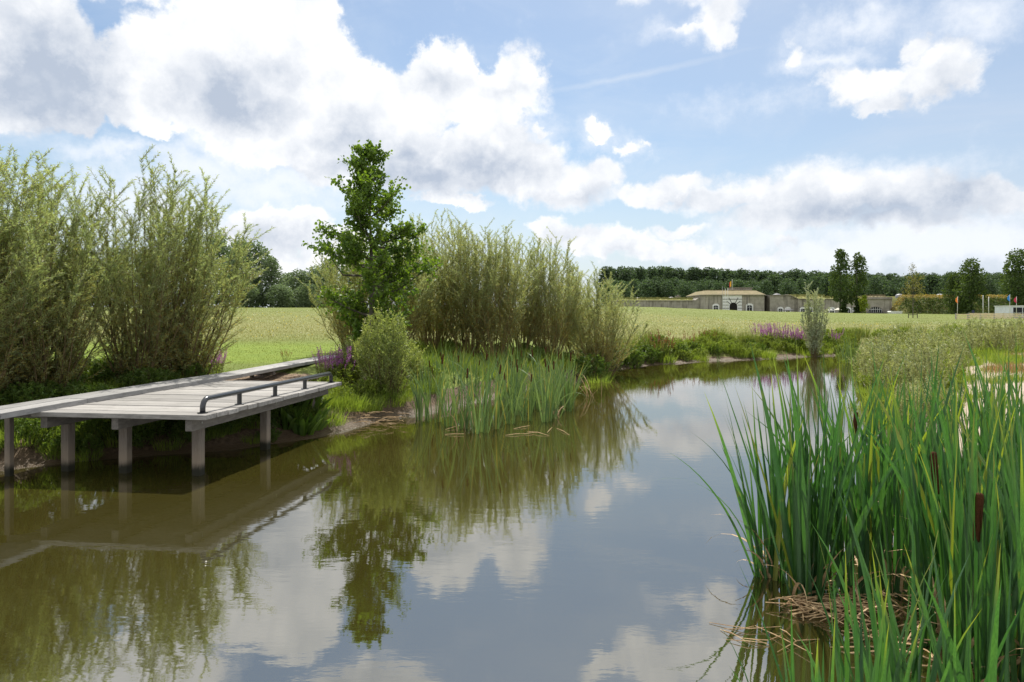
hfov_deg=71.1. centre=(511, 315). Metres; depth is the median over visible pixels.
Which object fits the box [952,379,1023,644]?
cattail clump
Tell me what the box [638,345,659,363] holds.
bank herb
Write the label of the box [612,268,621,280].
poplar tree
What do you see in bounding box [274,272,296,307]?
broadleaf tree
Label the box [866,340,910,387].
sand willow
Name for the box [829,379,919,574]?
cattail clump
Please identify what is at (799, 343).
bank herb
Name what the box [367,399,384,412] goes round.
grass tuft
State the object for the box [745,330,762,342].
sedge tuft
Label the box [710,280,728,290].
broadleaf tree
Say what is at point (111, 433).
bank herb
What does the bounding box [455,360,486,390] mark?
cattail clump
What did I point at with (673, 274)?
poplar tree
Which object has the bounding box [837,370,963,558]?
cattail clump
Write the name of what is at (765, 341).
bank herb
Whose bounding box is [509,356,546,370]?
grass tuft
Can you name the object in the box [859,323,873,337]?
sedge tuft
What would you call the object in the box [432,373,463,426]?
cattail clump
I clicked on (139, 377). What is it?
bank herb
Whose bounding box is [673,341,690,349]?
bank herb
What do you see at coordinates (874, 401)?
grass tuft
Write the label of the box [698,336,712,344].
bank herb
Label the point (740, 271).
poplar tree
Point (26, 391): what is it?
bank herb
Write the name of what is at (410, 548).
water
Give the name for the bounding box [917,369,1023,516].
cattail clump
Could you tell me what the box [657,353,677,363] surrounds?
grass tuft
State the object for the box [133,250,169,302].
broadleaf tree
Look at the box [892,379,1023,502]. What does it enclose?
cattail clump
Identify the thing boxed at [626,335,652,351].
sedge tuft
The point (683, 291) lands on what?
broadleaf tree
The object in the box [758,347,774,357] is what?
grass tuft
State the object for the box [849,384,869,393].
grass tuft
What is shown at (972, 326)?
sand willow
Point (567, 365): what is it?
grass tuft
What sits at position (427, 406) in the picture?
cattail clump
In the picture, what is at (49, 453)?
grass tuft
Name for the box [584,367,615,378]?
grass tuft
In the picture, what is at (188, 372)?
bank herb
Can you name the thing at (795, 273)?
poplar tree
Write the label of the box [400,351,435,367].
grass tuft
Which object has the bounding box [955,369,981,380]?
grass tuft
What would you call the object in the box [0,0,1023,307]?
sky
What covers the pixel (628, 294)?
broadleaf tree
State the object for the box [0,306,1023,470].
ground
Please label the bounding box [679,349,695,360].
bank herb
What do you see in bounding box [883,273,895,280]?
poplar tree
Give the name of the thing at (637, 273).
poplar tree
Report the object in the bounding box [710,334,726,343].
bank herb
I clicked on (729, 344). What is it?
bank herb
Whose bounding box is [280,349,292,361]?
dock plant
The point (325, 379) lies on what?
bank herb
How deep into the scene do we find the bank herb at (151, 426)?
11.63 m
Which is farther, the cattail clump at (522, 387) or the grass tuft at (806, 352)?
the grass tuft at (806, 352)
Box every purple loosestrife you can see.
[208,348,221,373]
[210,347,226,372]
[311,351,334,373]
[316,344,347,381]
[317,349,339,372]
[331,345,356,384]
[749,323,764,336]
[759,323,773,335]
[768,322,785,341]
[773,323,793,340]
[782,327,797,341]
[790,324,805,343]
[792,329,807,341]
[829,329,843,343]
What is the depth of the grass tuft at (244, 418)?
12.34 m
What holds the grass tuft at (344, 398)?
on the ground at (26, 457)
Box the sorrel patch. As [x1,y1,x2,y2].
[981,361,1023,373]
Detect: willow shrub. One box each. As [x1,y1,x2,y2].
[0,144,103,392]
[0,144,114,389]
[0,151,136,395]
[47,144,244,381]
[102,167,274,378]
[294,228,404,351]
[351,216,443,350]
[389,236,456,343]
[393,208,483,348]
[421,210,524,353]
[448,217,545,356]
[486,232,564,351]
[511,226,593,356]
[544,264,599,354]
[561,262,655,374]
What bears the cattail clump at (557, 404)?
in the water
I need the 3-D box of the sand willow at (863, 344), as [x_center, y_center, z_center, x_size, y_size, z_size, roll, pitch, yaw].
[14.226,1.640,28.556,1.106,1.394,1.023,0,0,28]
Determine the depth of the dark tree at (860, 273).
234.82 m
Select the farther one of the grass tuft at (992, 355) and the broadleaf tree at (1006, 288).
the broadleaf tree at (1006, 288)
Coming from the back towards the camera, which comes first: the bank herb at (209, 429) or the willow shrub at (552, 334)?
the willow shrub at (552, 334)
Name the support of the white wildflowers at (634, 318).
on the ground at (26, 457)
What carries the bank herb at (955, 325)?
on the ground at (26, 457)
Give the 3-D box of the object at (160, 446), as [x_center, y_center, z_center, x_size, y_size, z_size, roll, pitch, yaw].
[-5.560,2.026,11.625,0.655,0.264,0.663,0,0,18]
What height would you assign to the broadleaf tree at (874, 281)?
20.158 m
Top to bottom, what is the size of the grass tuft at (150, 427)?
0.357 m
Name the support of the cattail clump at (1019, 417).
in the water
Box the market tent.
[887,311,902,313]
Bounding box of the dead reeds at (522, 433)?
[445,425,568,435]
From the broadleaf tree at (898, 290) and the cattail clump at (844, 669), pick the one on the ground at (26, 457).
the broadleaf tree at (898, 290)
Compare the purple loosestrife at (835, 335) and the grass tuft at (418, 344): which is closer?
the grass tuft at (418, 344)
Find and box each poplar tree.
[597,265,615,301]
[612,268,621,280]
[617,268,632,281]
[631,266,648,282]
[645,266,657,280]
[654,266,665,279]
[658,266,675,280]
[665,269,684,281]
[674,267,685,280]
[685,267,703,282]
[689,267,706,283]
[702,267,720,281]
[704,267,722,281]
[717,268,725,282]
[725,270,737,280]
[736,268,750,278]
[740,269,754,283]
[751,270,758,280]
[753,270,768,284]
[776,271,789,280]
[788,268,802,281]
[796,272,809,280]
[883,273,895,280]
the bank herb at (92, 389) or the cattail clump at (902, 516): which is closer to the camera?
the cattail clump at (902, 516)
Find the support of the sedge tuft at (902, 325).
on the ground at (26, 457)
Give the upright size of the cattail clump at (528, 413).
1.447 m
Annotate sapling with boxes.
[901,264,924,317]
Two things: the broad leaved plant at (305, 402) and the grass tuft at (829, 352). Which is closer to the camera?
the broad leaved plant at (305, 402)
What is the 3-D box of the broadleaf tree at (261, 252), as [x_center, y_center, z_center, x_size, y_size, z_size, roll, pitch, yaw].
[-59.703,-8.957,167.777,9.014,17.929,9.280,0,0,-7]
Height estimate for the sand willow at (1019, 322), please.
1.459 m
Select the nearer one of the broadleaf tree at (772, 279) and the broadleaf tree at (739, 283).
the broadleaf tree at (739, 283)
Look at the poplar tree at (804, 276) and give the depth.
403.45 m
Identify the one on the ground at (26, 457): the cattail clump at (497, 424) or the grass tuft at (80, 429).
the grass tuft at (80, 429)
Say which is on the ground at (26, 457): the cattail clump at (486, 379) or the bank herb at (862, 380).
the bank herb at (862, 380)
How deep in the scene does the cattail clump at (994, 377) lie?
8.35 m
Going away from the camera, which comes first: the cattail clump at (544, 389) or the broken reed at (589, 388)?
the cattail clump at (544, 389)
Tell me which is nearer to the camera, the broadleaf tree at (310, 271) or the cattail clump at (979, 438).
the cattail clump at (979, 438)
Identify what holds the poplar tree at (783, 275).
on the ground at (26, 457)
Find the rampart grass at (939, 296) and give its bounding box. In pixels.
[890,294,1010,310]
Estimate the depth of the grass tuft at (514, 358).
23.91 m
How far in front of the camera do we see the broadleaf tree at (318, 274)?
170.68 m
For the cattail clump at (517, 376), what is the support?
in the water
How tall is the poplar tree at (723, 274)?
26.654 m
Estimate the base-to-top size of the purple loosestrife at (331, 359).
1.046 m
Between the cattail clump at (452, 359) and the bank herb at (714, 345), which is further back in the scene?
the bank herb at (714, 345)
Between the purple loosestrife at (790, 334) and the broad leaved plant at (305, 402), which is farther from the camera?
the purple loosestrife at (790, 334)
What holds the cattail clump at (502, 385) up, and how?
in the water
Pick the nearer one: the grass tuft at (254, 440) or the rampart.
the grass tuft at (254, 440)
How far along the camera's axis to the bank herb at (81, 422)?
11.38 m
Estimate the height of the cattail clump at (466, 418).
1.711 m
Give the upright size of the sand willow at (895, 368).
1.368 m
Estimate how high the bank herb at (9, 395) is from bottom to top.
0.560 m
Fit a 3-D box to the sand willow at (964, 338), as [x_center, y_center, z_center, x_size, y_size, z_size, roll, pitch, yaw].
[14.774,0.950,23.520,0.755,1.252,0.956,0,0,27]
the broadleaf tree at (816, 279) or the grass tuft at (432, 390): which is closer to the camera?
the grass tuft at (432, 390)
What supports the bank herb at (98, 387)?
on the ground at (26, 457)
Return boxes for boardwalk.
[0,355,334,475]
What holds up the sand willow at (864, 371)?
on the ground at (26, 457)
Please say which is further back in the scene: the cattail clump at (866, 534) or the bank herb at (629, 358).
the bank herb at (629, 358)
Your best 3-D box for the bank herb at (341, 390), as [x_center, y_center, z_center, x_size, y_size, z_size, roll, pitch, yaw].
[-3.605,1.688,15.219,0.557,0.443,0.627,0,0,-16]
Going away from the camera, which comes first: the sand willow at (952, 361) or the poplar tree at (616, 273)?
the sand willow at (952, 361)
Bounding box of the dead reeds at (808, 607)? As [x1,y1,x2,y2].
[765,591,880,623]
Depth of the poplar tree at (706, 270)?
401.96 m
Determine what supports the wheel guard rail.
on the viewing deck
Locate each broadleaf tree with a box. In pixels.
[97,247,141,306]
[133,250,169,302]
[177,244,209,295]
[200,230,233,306]
[220,236,259,307]
[223,281,259,307]
[244,240,273,307]
[255,255,290,307]
[265,283,296,307]
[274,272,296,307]
[285,268,318,307]
[291,283,321,307]
[304,264,325,307]
[311,258,343,307]
[338,269,361,291]
[600,279,618,305]
[600,282,617,304]
[614,280,635,297]
[626,279,642,297]
[634,279,657,297]
[646,276,667,297]
[655,279,679,296]
[662,277,684,295]
[676,281,696,297]
[685,280,698,290]
[692,283,705,292]
[694,279,707,289]
[704,279,715,289]
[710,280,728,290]
[724,277,736,289]
[726,278,749,289]
[746,280,759,290]
[753,279,773,294]
[761,273,787,294]
[778,279,802,294]
[790,277,807,293]
[799,276,818,294]
[809,273,827,294]
[818,272,836,296]
[829,277,852,295]
[863,275,891,295]
[877,276,895,295]
[887,276,902,295]
[895,280,922,294]
[896,272,930,294]
[920,274,938,294]
[922,274,943,293]
[931,272,964,294]
[969,273,1002,295]
[988,279,1002,294]
[994,281,1009,294]
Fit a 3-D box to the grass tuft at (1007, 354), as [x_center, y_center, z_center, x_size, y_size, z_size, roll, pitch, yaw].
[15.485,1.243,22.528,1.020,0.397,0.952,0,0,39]
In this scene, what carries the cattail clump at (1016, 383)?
in the water
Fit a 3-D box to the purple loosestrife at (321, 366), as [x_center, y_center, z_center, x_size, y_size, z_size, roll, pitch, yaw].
[-4.427,1.222,17.244,0.634,0.860,0.591,0,0,-32]
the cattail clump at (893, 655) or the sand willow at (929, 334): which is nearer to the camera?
the cattail clump at (893, 655)
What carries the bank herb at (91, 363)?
on the ground at (26, 457)
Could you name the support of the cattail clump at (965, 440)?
in the water
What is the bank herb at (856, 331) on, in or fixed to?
on the ground at (26, 457)
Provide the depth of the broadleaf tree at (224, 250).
169.11 m
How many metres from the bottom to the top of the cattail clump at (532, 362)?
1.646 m
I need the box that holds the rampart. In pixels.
[886,296,1012,313]
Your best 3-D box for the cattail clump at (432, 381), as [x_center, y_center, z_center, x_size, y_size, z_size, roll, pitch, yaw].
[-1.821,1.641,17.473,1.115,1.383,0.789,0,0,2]
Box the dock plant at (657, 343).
[644,332,665,359]
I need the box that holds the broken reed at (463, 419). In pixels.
[450,400,480,431]
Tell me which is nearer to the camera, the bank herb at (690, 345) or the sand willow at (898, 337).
the sand willow at (898, 337)
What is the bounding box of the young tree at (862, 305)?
[858,295,870,312]
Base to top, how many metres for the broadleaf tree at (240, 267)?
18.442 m
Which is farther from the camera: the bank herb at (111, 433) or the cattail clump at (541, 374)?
the cattail clump at (541, 374)
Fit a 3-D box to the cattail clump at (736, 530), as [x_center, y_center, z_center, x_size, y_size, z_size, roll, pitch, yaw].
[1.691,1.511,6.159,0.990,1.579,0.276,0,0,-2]
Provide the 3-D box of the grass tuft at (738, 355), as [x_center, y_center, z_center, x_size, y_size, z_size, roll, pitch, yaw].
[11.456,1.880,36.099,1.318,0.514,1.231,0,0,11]
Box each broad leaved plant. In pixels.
[271,408,306,429]
[273,404,298,415]
[279,406,324,435]
[291,406,330,430]
[294,397,317,409]
[303,395,333,409]
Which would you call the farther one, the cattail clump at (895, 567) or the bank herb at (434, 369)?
the bank herb at (434, 369)
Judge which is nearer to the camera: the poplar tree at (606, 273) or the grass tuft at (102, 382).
the grass tuft at (102, 382)
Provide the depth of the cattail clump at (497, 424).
13.90 m
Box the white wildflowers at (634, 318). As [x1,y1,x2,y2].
[86,310,1022,335]
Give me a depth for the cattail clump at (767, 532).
6.02 m
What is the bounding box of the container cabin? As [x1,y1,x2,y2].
[995,306,1023,315]
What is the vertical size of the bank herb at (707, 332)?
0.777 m
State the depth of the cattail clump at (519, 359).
21.17 m
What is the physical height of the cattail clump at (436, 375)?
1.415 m
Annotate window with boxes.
[712,304,718,309]
[746,303,752,310]
[867,306,883,312]
[1013,307,1021,313]
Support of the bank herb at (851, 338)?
on the ground at (26, 457)
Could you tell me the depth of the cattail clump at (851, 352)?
33.11 m
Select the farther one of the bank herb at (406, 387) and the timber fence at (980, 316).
the timber fence at (980, 316)
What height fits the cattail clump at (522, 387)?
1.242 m
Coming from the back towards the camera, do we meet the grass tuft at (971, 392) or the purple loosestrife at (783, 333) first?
the purple loosestrife at (783, 333)
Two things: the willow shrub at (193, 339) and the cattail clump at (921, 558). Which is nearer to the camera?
the cattail clump at (921, 558)
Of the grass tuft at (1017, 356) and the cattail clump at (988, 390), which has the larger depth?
the grass tuft at (1017, 356)
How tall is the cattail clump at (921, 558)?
2.000 m
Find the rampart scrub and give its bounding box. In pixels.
[897,297,1012,313]
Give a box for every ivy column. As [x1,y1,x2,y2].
[839,295,848,312]
[853,297,860,312]
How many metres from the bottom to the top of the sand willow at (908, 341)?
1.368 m
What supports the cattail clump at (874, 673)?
in the water
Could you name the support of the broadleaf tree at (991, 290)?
on the ground at (26, 457)
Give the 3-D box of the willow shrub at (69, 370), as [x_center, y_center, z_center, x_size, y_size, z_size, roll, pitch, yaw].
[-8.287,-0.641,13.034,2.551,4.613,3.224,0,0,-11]
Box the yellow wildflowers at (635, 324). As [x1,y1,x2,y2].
[126,313,989,339]
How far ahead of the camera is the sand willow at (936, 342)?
22.37 m
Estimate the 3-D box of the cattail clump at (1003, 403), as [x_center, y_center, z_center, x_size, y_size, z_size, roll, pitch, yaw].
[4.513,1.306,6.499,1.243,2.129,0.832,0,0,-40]
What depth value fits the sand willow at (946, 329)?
26.96 m
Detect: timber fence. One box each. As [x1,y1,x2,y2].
[955,313,1023,319]
[968,313,1020,317]
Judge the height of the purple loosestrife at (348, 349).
1.026 m
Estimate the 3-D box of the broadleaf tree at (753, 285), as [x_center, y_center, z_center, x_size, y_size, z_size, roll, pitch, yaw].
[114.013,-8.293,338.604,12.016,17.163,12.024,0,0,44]
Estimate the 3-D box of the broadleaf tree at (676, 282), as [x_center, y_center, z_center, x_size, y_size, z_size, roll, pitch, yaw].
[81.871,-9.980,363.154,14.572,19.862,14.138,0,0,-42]
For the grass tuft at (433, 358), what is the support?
on the ground at (26, 457)
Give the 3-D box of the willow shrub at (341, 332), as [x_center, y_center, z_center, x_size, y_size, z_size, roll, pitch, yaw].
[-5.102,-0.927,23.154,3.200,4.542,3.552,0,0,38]
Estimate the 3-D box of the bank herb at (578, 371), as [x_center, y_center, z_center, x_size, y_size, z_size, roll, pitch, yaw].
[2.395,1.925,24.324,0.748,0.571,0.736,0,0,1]
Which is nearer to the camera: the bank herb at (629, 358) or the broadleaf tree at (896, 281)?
the bank herb at (629, 358)
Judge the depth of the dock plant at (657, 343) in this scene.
32.81 m
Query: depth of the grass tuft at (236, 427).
12.11 m
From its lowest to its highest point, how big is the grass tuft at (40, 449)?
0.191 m
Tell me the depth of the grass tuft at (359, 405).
14.72 m
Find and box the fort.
[612,287,891,313]
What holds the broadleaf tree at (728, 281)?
on the ground at (26, 457)
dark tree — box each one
[828,249,850,310]
[844,252,869,306]
[942,271,966,313]
[952,257,989,313]
[997,248,1023,305]
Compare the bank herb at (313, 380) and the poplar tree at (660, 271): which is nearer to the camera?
the bank herb at (313, 380)
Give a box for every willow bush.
[336,335,367,383]
[349,300,427,396]
[399,339,426,380]
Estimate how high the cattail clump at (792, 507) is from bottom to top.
2.090 m
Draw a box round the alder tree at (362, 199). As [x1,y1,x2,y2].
[301,139,442,357]
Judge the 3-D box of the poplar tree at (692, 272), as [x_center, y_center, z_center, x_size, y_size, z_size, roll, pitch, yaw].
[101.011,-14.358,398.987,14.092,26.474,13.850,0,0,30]
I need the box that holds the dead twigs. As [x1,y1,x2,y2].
[345,411,407,424]
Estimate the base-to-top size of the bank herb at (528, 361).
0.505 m
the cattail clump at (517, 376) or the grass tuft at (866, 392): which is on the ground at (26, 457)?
the grass tuft at (866, 392)
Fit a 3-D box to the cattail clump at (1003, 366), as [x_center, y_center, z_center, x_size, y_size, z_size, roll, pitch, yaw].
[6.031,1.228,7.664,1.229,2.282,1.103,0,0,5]
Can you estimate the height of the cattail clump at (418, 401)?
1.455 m
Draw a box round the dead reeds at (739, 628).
[709,622,817,653]
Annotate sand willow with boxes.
[846,338,891,383]
[854,342,877,367]
[866,330,897,359]
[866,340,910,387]
[876,322,908,350]
[885,347,918,392]
[887,380,922,423]
[892,334,930,368]
[900,326,929,347]
[900,345,949,395]
[901,376,943,426]
[907,326,939,396]
[920,326,939,342]
[922,378,970,417]
[923,330,946,355]
[925,345,961,386]
[932,320,962,344]
[932,336,974,371]
[949,326,975,357]
[961,315,991,344]
[967,320,999,349]
[983,317,1018,352]
[986,317,1007,342]
[1002,314,1023,349]
[1006,317,1023,341]
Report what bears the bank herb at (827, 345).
on the ground at (26, 457)
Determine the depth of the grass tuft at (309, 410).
13.24 m
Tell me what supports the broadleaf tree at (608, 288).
on the ground at (26, 457)
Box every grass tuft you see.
[0,426,47,448]
[32,442,58,452]
[36,441,78,459]
[45,437,90,454]
[57,420,91,435]
[75,445,104,461]
[85,376,119,388]
[86,377,116,385]
[100,436,138,447]
[107,379,143,387]
[135,420,170,434]
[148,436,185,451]
[178,427,191,437]
[184,429,216,441]
[205,423,226,438]
[206,425,234,435]
[215,418,242,434]
[221,417,249,428]
[238,431,259,444]
[244,416,272,428]
[289,403,312,418]
[306,401,341,419]
[321,407,355,427]
[322,391,360,407]
[323,391,350,409]
[324,387,339,399]
[330,394,360,411]
[333,394,371,412]
[336,391,371,405]
[353,393,386,412]
[360,388,390,401]
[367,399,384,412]
[376,391,409,407]
[391,386,415,401]
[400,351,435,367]
[411,337,422,349]
[411,349,444,365]
[411,380,435,394]
[421,342,458,355]
[438,337,467,350]
[439,353,482,369]
[441,348,476,358]
[447,352,480,362]
[454,359,492,372]
[468,365,506,379]
[478,350,513,361]
[505,345,542,356]
[509,347,540,357]
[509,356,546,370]
[512,349,540,360]
[533,351,561,364]
[549,354,571,364]
[552,358,576,369]
[582,373,613,383]
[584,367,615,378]
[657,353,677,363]
[693,353,711,361]
[723,343,740,352]
[726,350,748,357]
[757,349,778,358]
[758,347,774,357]
[794,347,811,356]
[822,346,833,354]
[845,395,868,409]
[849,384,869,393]
[851,410,867,419]
[858,384,886,393]
[860,388,882,398]
[862,388,913,407]
[862,393,907,411]
[944,368,978,383]
[946,384,989,400]
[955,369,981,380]
[964,344,1000,355]
[971,351,1012,361]
[975,347,1010,356]
[981,346,1012,355]
[984,355,1012,362]
[989,351,1019,359]
[989,355,1017,362]
[991,355,1021,363]
[1009,351,1023,361]
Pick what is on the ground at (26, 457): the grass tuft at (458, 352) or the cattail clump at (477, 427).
the grass tuft at (458, 352)
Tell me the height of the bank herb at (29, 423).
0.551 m
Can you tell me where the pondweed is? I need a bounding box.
[984,372,1023,383]
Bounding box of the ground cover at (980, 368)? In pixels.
[848,347,1023,388]
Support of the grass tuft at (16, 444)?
on the ground at (26, 457)
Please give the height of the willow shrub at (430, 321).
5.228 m
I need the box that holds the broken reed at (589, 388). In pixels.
[573,374,601,396]
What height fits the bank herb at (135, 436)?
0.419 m
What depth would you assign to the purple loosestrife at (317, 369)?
17.56 m
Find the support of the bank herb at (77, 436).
on the ground at (26, 457)
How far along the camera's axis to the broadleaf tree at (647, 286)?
340.26 m
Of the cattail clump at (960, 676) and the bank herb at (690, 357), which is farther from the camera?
the bank herb at (690, 357)
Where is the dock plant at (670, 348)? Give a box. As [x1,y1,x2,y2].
[655,329,674,356]
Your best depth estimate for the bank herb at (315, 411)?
13.39 m
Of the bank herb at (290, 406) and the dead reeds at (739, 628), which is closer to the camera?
the dead reeds at (739, 628)
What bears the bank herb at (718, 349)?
on the ground at (26, 457)
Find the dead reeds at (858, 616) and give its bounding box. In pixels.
[782,573,1010,671]
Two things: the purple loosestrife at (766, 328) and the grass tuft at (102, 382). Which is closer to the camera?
the grass tuft at (102, 382)
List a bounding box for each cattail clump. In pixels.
[401,364,432,419]
[405,351,478,422]
[419,359,449,394]
[421,349,454,374]
[421,360,445,392]
[429,345,463,371]
[432,343,465,373]
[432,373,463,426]
[433,342,477,381]
[443,352,490,429]
[445,347,474,374]
[449,355,483,387]
[453,358,507,433]
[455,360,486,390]
[455,364,531,428]
[457,352,497,402]
[460,350,499,376]
[463,350,508,387]
[478,348,504,370]
[479,361,521,407]
[483,340,518,368]
[485,344,509,369]
[487,351,519,402]
[489,346,531,409]
[497,369,528,423]
[498,359,538,414]
[500,364,543,407]
[502,350,529,386]
[503,351,533,385]
[503,355,530,393]
[508,362,544,420]
[509,346,536,383]
[519,357,545,409]
[520,355,575,412]
[523,345,565,399]
[525,359,586,418]
[529,349,574,389]
[531,364,563,421]
[532,345,573,390]
[538,365,575,406]
[543,347,588,399]
[543,352,591,407]
[547,351,577,379]
[549,358,587,408]
[552,358,583,411]
[653,406,766,575]
[704,375,852,580]
[707,394,833,583]
[718,622,830,681]
[720,340,917,605]
[738,562,888,681]
[749,354,905,606]
[751,352,876,585]
[759,353,906,604]
[795,586,919,681]
[803,344,953,498]
[807,365,939,596]
[808,355,890,540]
[808,537,946,681]
[811,487,991,681]
[828,552,981,681]
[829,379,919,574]
[833,328,866,363]
[833,335,854,361]
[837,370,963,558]
[849,369,1009,647]
[853,561,950,681]
[856,383,1019,625]
[856,533,1019,681]
[858,348,1015,639]
[858,375,912,532]
[859,370,1017,612]
[862,383,941,496]
[871,336,998,575]
[871,353,958,456]
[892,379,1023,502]
[894,368,1017,515]
[898,414,1023,679]
[901,349,1022,599]
[901,532,1012,681]
[907,356,1009,496]
[909,405,1020,681]
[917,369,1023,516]
[918,440,1023,681]
[922,522,1009,681]
[926,357,1020,492]
[927,366,1018,467]
[933,358,1023,461]
[947,354,1023,457]
[950,340,1023,444]
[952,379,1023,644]
[962,372,1022,428]
[964,333,1019,432]
[976,365,1023,615]
[984,436,1014,522]
[988,339,1023,398]
[990,377,1023,446]
[990,380,1014,593]
[996,402,1023,681]
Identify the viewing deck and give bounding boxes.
[31,380,341,475]
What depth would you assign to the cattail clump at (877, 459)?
6.83 m
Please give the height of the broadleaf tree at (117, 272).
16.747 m
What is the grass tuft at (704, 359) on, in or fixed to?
on the ground at (26, 457)
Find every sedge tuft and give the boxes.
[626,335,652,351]
[649,334,668,360]
[649,338,670,359]
[711,324,728,335]
[729,329,745,344]
[732,325,756,345]
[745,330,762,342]
[844,325,862,342]
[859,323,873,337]
[879,324,896,340]
[896,319,912,334]
[907,322,925,339]
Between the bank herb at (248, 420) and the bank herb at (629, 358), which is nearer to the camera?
the bank herb at (248, 420)
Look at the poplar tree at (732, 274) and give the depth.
408.36 m
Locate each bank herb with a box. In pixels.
[0,380,34,405]
[0,381,62,404]
[2,418,50,447]
[3,376,28,401]
[16,379,69,401]
[31,424,60,439]
[38,431,76,457]
[53,429,81,441]
[56,379,84,396]
[66,382,116,395]
[75,433,104,458]
[76,384,103,393]
[76,418,111,438]
[77,358,97,383]
[80,418,109,436]
[84,359,129,384]
[89,360,131,382]
[97,422,118,441]
[115,365,167,387]
[132,424,155,449]
[136,419,175,439]
[136,421,162,436]
[148,365,180,381]
[163,420,191,446]
[168,362,209,377]
[205,357,222,372]
[206,422,229,435]
[216,418,242,434]
[231,413,258,428]
[257,426,282,442]
[271,407,289,425]
[277,402,302,416]
[303,405,317,416]
[308,377,324,381]
[317,375,336,387]
[321,361,362,387]
[325,377,350,393]
[331,385,353,399]
[347,384,369,398]
[349,376,387,399]
[397,379,415,393]
[421,362,441,382]
[493,341,507,354]
[514,342,534,350]
[520,355,534,363]
[533,346,549,359]
[555,351,571,361]
[569,351,610,379]
[574,364,592,378]
[611,348,626,369]
[619,347,644,367]
[625,347,647,365]
[634,340,652,360]
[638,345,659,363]
[642,334,662,346]
[651,336,670,357]
[651,345,664,361]
[668,343,677,353]
[672,341,691,357]
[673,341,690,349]
[673,348,691,360]
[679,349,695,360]
[684,340,698,350]
[686,341,703,354]
[692,347,708,357]
[698,331,713,338]
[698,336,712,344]
[705,340,722,353]
[706,344,723,356]
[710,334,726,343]
[719,334,735,340]
[720,340,734,351]
[727,344,744,355]
[742,338,757,347]
[744,342,759,349]
[744,347,761,358]
[755,336,769,347]
[755,342,769,352]
[767,341,780,351]
[773,339,786,351]
[779,338,794,343]
[785,343,798,352]
[791,337,805,346]
[799,343,809,351]
[808,343,826,355]
[819,340,829,349]
[820,334,831,342]
[831,344,844,354]
[833,327,846,335]
[840,332,856,342]
[843,336,858,343]
[844,340,857,349]
[847,327,862,335]
[855,374,885,390]
[870,328,890,338]
[894,327,908,335]
[920,370,963,392]
[936,324,950,334]
[938,359,966,376]
[941,323,967,333]
[947,327,975,340]
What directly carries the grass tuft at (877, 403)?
on the ground at (26, 457)
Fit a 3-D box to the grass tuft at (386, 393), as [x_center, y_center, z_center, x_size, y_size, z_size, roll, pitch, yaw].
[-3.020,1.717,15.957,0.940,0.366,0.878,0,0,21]
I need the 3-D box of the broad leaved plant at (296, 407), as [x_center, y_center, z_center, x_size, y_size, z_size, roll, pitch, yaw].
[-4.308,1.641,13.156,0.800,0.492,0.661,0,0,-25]
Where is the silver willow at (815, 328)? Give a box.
[799,281,830,356]
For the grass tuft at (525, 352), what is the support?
on the ground at (26, 457)
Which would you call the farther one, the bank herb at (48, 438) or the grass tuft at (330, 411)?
the grass tuft at (330, 411)
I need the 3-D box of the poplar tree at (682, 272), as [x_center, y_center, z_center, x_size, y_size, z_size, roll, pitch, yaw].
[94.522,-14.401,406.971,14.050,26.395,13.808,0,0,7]
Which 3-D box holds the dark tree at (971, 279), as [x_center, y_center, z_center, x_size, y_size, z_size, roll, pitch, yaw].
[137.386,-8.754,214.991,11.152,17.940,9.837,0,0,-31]
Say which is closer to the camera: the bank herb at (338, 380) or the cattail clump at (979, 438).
the cattail clump at (979, 438)
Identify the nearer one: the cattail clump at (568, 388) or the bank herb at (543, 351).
the cattail clump at (568, 388)
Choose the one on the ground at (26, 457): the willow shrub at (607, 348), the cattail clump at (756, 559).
the willow shrub at (607, 348)
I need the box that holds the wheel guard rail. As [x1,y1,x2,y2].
[197,372,334,413]
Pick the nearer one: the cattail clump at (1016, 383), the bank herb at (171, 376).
the cattail clump at (1016, 383)
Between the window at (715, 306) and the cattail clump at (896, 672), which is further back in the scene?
the window at (715, 306)
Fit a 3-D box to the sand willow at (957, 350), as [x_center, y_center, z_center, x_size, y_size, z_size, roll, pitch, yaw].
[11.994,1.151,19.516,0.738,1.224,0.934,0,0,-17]
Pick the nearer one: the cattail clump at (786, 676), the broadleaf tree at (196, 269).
the cattail clump at (786, 676)
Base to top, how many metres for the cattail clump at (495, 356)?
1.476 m
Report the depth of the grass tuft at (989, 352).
23.39 m
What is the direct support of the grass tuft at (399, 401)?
on the ground at (26, 457)
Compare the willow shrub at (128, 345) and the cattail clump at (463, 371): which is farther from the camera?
the cattail clump at (463, 371)
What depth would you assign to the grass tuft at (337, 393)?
15.00 m
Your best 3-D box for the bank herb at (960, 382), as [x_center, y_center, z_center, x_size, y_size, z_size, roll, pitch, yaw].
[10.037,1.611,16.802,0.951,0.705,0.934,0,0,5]
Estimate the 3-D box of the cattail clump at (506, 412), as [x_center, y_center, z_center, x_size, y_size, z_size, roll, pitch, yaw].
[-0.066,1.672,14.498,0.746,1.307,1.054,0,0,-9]
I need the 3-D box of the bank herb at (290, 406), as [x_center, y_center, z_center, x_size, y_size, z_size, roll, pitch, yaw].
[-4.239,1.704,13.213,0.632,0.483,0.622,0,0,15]
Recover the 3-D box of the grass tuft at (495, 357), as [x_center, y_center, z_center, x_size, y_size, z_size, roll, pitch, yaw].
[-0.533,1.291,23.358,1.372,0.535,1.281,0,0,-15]
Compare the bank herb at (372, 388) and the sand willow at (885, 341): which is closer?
the bank herb at (372, 388)
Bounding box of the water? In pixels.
[0,356,1010,681]
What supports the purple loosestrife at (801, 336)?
on the ground at (26, 457)
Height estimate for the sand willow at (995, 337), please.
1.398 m

